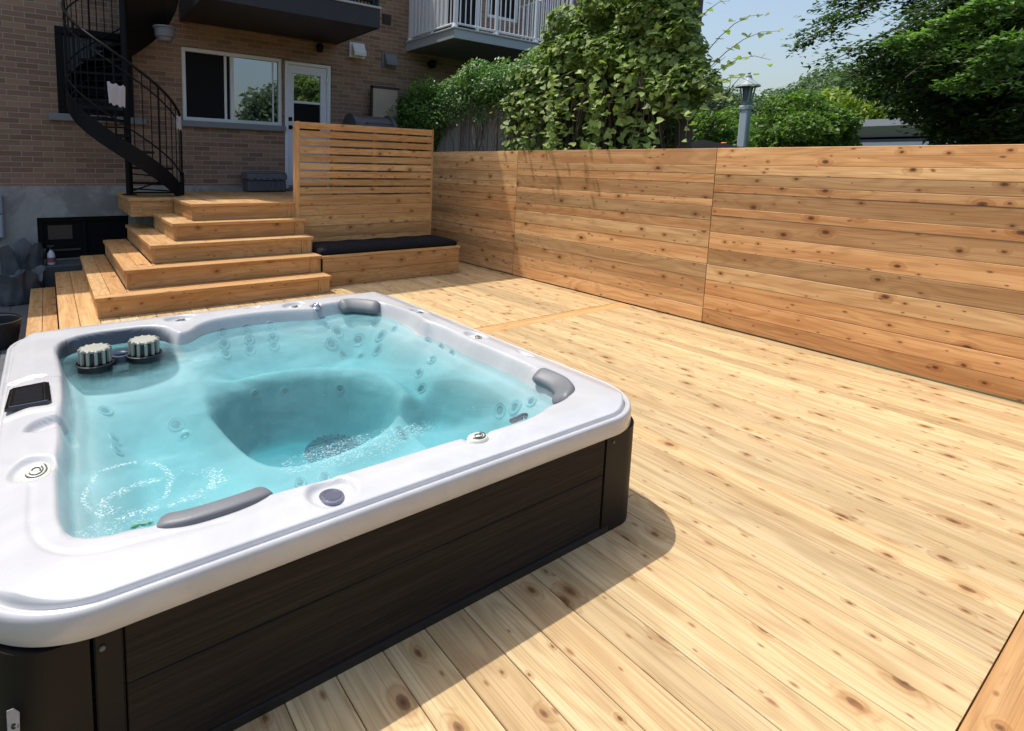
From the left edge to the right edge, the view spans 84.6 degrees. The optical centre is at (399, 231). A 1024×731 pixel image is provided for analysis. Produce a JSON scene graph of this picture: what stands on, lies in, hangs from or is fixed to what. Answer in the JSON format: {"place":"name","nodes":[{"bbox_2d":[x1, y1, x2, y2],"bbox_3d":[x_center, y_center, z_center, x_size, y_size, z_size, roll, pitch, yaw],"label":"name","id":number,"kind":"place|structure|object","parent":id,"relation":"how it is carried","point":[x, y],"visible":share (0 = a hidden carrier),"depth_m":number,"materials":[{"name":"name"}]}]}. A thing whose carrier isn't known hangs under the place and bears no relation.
{"place":"outdoors","nodes":[
{"label":"outdoors","id":0,"kind":"place"},
{"bbox_2d":[0,295,123,665],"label":"paved path","id":1,"kind":"structure","parent":0,"point":[21,309],"depth_m":6.08,"materials":[{"name":"grey concrete"}]},
{"bbox_2d":[0,313,22,349],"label":"rubber bucket","id":2,"kind":"object","parent":1,"relation":"on","point":[10,326],"visible":0.98,"depth_m":5.04,"materials":[{"name":"black rubber"}]},
{"bbox_2d":[0,265,44,306],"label":"plastic bag","id":3,"kind":"object","parent":1,"relation":"on","point":[17,286],"visible":0.88,"depth_m":6.50,"materials":[{"name":"grey plastic"}]},
{"bbox_2d":[0,237,45,287],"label":"plastic bag","id":4,"kind":"object","parent":1,"relation":"on","point":[24,254],"visible":0.41,"depth_m":6.85,"materials":[{"name":"grey plastic"}]},
{"bbox_2d":[116,191,417,236],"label":"raised platform","id":5,"kind":"structure","parent":1,"relation":"on","point":[139,207],"depth_m":6.72,"materials":[{"name":"brown wood"}]},
{"bbox_2d":[61,0,184,195],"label":"spiral staircase","id":6,"kind":"structure","parent":5,"relation":"on","point":[138,21],"depth_m":6.84,"materials":[{"name":"black metal"}]},
{"bbox_2d":[107,81,124,107],"bbox_3d":[-3.243,-1.570,6.303,0.191,0.292,0.040,-4,8,-35],"label":"cloth","id":7,"kind":"object","parent":6,"relation":"hanging from","point":[116,94],"visible":1,"depth_m":6.30,"materials":[{"name":"white fabric"}]},
{"bbox_2d":[174,114,181,130],"bbox_3d":[-2.818,-1.395,6.999,0.033,0.212,0.131,4,8,23],"label":"cloth","id":8,"kind":"object","parent":6,"relation":"hanging from","point":[178,123],"visible":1,"depth_m":7.00,"materials":[{"name":"white fabric"}]},
{"bbox_2d":[241,172,286,191],"bbox_3d":[-2.111,-0.779,8.584,0.630,0.298,0.360,-3,8,-32],"label":"storage box","id":9,"kind":"object","parent":5,"relation":"on","point":[264,181],"visible":1,"depth_m":8.44,"materials":[{"name":"grey plastic"}]},
{"bbox_2d":[293,121,433,241],"bbox_3d":[-0.411,-0.589,7.003,1.949,1.493,0.125,-3,8,-32],"label":"privacy screen","id":10,"kind":"object","parent":5,"relation":"attached to","point":[324,211],"visible":0.9,"depth_m":6.89,"materials":[{"name":"brown wood"}]},
{"bbox_2d":[342,113,396,193],"bbox_3d":[-0.507,-1.240,8.763,1.180,1.240,0.612,-3,8,-32],"label":"barbecue grill","id":11,"kind":"object","parent":5,"relation":"on","point":[355,119],"visible":0.32,"depth_m":8.60,"materials":[{"name":"grey metal"}]},
{"bbox_2d":[55,262,1023,730],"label":"deck floor","id":12,"kind":"structure","parent":0,"point":[803,540],"depth_m":1.94,"materials":[{"name":"brown wood"}]},
{"bbox_2d":[26,202,330,336],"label":"wooden stairs","id":13,"kind":"structure","parent":12,"relation":"on","point":[180,257],"depth_m":5.70,"materials":[{"name":"brown wood"}]},
{"bbox_2d":[0,292,633,730],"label":"hot tub","id":14,"kind":"object","parent":12,"relation":"on","point":[262,578],"visible":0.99,"depth_m":1.75,"materials":[{"name":"plastic"}]},
{"bbox_2d":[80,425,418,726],"bbox_3d":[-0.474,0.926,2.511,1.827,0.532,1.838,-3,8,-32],"label":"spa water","id":15,"kind":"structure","parent":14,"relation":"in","point":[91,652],"depth_m":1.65,"materials":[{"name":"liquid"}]},
{"bbox_2d":[131,522,152,527],"bbox_3d":[-0.685,0.777,1.463,0.058,0.003,0.011,-2,8,-25],"label":"floating leaf","id":16,"kind":"object","parent":15,"relation":"on","point":[135,525],"visible":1,"depth_m":1.46,"materials":[{"name":"green plant"}]},
{"bbox_2d":[320,245,459,285],"bbox_3d":[-0.193,0.370,6.869,1.955,0.352,0.559,-3,8,-32],"label":"bench","id":17,"kind":"object","parent":12,"relation":"on","point":[350,268],"visible":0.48,"depth_m":6.58,"materials":[{"name":"brown wood"}]},
{"bbox_2d":[312,235,456,255],"bbox_3d":[-0.211,0.143,6.857,1.927,0.095,0.532,-3,8,-32],"label":"bench cushion","id":18,"kind":"object","parent":17,"relation":"on","point":[322,248],"visible":0.98,"depth_m":6.64,"materials":[{"name":"black fabric"}]},
{"bbox_2d":[381,144,1023,401],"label":"cedar fence","id":19,"kind":"object","parent":12,"relation":"on","point":[714,289],"visible":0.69,"depth_m":4.41,"materials":[{"name":"brown wood"}]},
{"bbox_2d":[91,175,1023,730],"bbox_3d":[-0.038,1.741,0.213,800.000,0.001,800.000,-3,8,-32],"label":"ground","id":20,"kind":"structure","parent":0,"point":[745,333],"depth_m":5.44,"materials":[{"name":"soil"}]},
{"bbox_2d":[0,0,673,294],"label":"brick building","id":21,"kind":"structure","parent":20,"relation":"on","point":[244,85],"depth_m":8.04,"materials":[{"name":"brick"}]},
{"bbox_2d":[0,195,2,213],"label":"electrical box","id":22,"kind":"object","parent":21,"relation":"attached to","point":[1,205],"visible":1,"depth_m":6.89,"materials":[{"name":"grey metal"}]},
{"bbox_2d":[0,214,4,237],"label":"electrical box","id":23,"kind":"object","parent":21,"relation":"attached to","point":[2,232],"visible":1,"depth_m":6.91,"materials":[{"name":"grey metal"}]},
{"bbox_2d":[47,245,55,264],"bbox_3d":[-4.464,0.293,7.042,0.095,0.248,0.095,-3,8,-32],"label":"spray bottle","id":24,"kind":"object","parent":21,"relation":"on","point":[51,258],"visible":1,"depth_m":7.02,"materials":[{"name":"white paint"}]},
{"bbox_2d":[37,215,128,258],"bbox_3d":[-4.343,0.063,7.592,1.081,0.561,0.060,-3,8,-32],"label":"window","id":25,"kind":"structure","parent":21,"relation":"in","point":[71,237],"depth_m":7.55,"materials":[{"name":"black paint"}]},
{"bbox_2d":[49,25,146,124],"bbox_3d":[-4.076,-2.080,7.417,1.160,1.203,0.170,-3,8,-32],"label":"window","id":26,"kind":"structure","parent":21,"relation":"in","point":[63,114],"depth_m":7.29,"materials":[{"name":"black paint"}]},
{"bbox_2d":[152,6,176,42],"bbox_3d":[-2.963,-2.773,7.130,0.457,0.606,0.290,0,7,-8],"label":"hanging pot","id":27,"kind":"object","parent":21,"relation":"hanging from","point":[164,33],"visible":1,"depth_m":7.06,"materials":[{"name":"grey plastic"}]},
{"bbox_2d":[181,46,285,131],"bbox_3d":[-2.528,-2.144,8.405,1.595,1.138,0.170,-3,8,-32],"label":"window","id":28,"kind":"structure","parent":21,"relation":"in","point":[224,90],"depth_m":8.39,"materials":[{"name":"glass"}]},
{"bbox_2d":[284,60,330,189],"bbox_3d":[-1.530,-1.726,9.111,0.805,2.060,0.140,-3,8,-32],"label":"door","id":29,"kind":"structure","parent":21,"relation":"in","point":[307,86],"depth_m":9.04,"materials":[{"name":"white paint"}]},
{"bbox_2d":[370,85,398,193],"bbox_3d":[-0.286,-1.179,9.759,0.565,2.720,0.040,-3,8,-32],"label":"plywood panel","id":30,"kind":"object","parent":21,"relation":"attached to","point":[382,99],"visible":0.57,"depth_m":9.59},
{"bbox_2d":[431,0,479,32],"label":"balcony door","id":31,"kind":"structure","parent":21,"relation":"in","point":[463,1],"depth_m":10.63,"materials":[{"name":"white paint"}]},
{"bbox_2d":[487,0,517,22],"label":"window","id":32,"kind":"structure","parent":21,"relation":"in","point":[489,1],"depth_m":11.14,"materials":[{"name":"white paint"}]},
{"bbox_2d":[403,94,563,284],"bbox_3d":[1.105,-0.688,8.715,0.247,2.800,3.628,-3,8,-32],"label":"old fence","id":33,"kind":"object","parent":20,"relation":"on","point":[446,145],"visible":0.06,"depth_m":8.28,"materials":[{"name":"wood"}]},
{"bbox_2d":[386,46,557,151],"bbox_3d":[0.833,-1.859,8.900,1.041,1.595,4.440,-3,8,-32],"label":"ivy hedge","id":34,"kind":"object","parent":33,"relation":"attached to","point":[479,79],"visible":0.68,"depth_m":8.32,"materials":[{"name":"green plant"}]},
{"bbox_2d":[449,0,783,309],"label":"grape vine","id":35,"kind":"object","parent":33,"relation":"attached to","point":[613,84],"visible":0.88,"depth_m":6.13,"materials":[{"name":"green plant"}]},
{"bbox_2d":[696,92,738,121],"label":"distant tree","id":36,"kind":"object","parent":20,"relation":"on","point":[718,100],"visible":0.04,"depth_m":44.20,"materials":[{"name":"green plant"}]},
{"bbox_2d":[692,105,768,175],"bbox_3d":[7.674,-1.310,12.876,3.532,3.312,2.483,-3,8,-32],"label":"leafy shrub","id":37,"kind":"object","parent":20,"relation":"on","point":[725,132],"visible":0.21,"depth_m":12.14,"materials":[{"name":"green plant"}]},
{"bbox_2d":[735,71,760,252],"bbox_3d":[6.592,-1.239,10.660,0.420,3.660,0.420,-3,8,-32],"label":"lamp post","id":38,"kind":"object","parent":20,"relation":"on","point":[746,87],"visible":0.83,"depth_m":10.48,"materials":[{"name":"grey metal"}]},
{"bbox_2d":[711,85,789,131],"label":"distant tree","id":39,"kind":"object","parent":20,"relation":"on","point":[756,103],"visible":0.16,"depth_m":46.35,"materials":[{"name":"green plant"}]},
{"bbox_2d":[760,62,855,97],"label":"distant tree","id":40,"kind":"object","parent":20,"relation":"on","point":[804,84],"visible":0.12,"depth_m":47.67,"materials":[{"name":"green plant"}]},
{"bbox_2d":[752,89,866,259],"bbox_3d":[7.568,-1.032,10.480,2.360,3.344,1.658,-3,8,-32],"label":"round shrub","id":41,"kind":"object","parent":20,"relation":"on","point":[799,119],"visible":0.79,"depth_m":9.93,"materials":[{"name":"green plant"}]},
{"bbox_2d":[803,55,890,102],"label":"distant tree","id":42,"kind":"object","parent":20,"relation":"on","point":[821,85],"visible":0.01,"depth_m":40.49,"materials":[{"name":"green plant"}]},
{"bbox_2d":[821,55,888,116],"bbox_3d":[34.656,-7.422,35.839,11.086,11.044,12.149,-3,8,-32],"label":"distant tree","id":43,"kind":"object","parent":20,"relation":"on","point":[841,79],"visible":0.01,"depth_m":36.86,"materials":[{"name":"green plant"}]},
{"bbox_2d":[817,81,904,119],"bbox_3d":[30.415,-5.774,33.742,9.094,8.101,7.858,6,9,36],"label":"yellow green tree","id":44,"kind":"object","parent":20,"relation":"on","point":[865,108],"visible":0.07,"depth_m":34.24,"materials":[{"name":"green plant"}]},
{"bbox_2d":[859,111,885,119],"bbox_3d":[32.848,-6.022,29.568,10.911,9.739,10.847,3,7,14],"label":"distant tree","id":45,"kind":"object","parent":20,"relation":"on","point":[873,113],"visible":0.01,"depth_m":33.95,"materials":[{"name":"green plant"}]},
{"bbox_2d":[780,0,1023,144],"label":"overhanging tree","id":46,"kind":"object","parent":20,"relation":"on","point":[956,67],"visible":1,"depth_m":7.05,"materials":[{"name":"green plant"}]},
{"bbox_2d":[701,0,942,139],"label":"sky","id":47,"kind":"structure","parent":0,"point":[783,71],"materials":[{"name":"blue"}]},
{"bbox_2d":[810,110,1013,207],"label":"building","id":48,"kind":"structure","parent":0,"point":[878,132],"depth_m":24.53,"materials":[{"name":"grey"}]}
]}

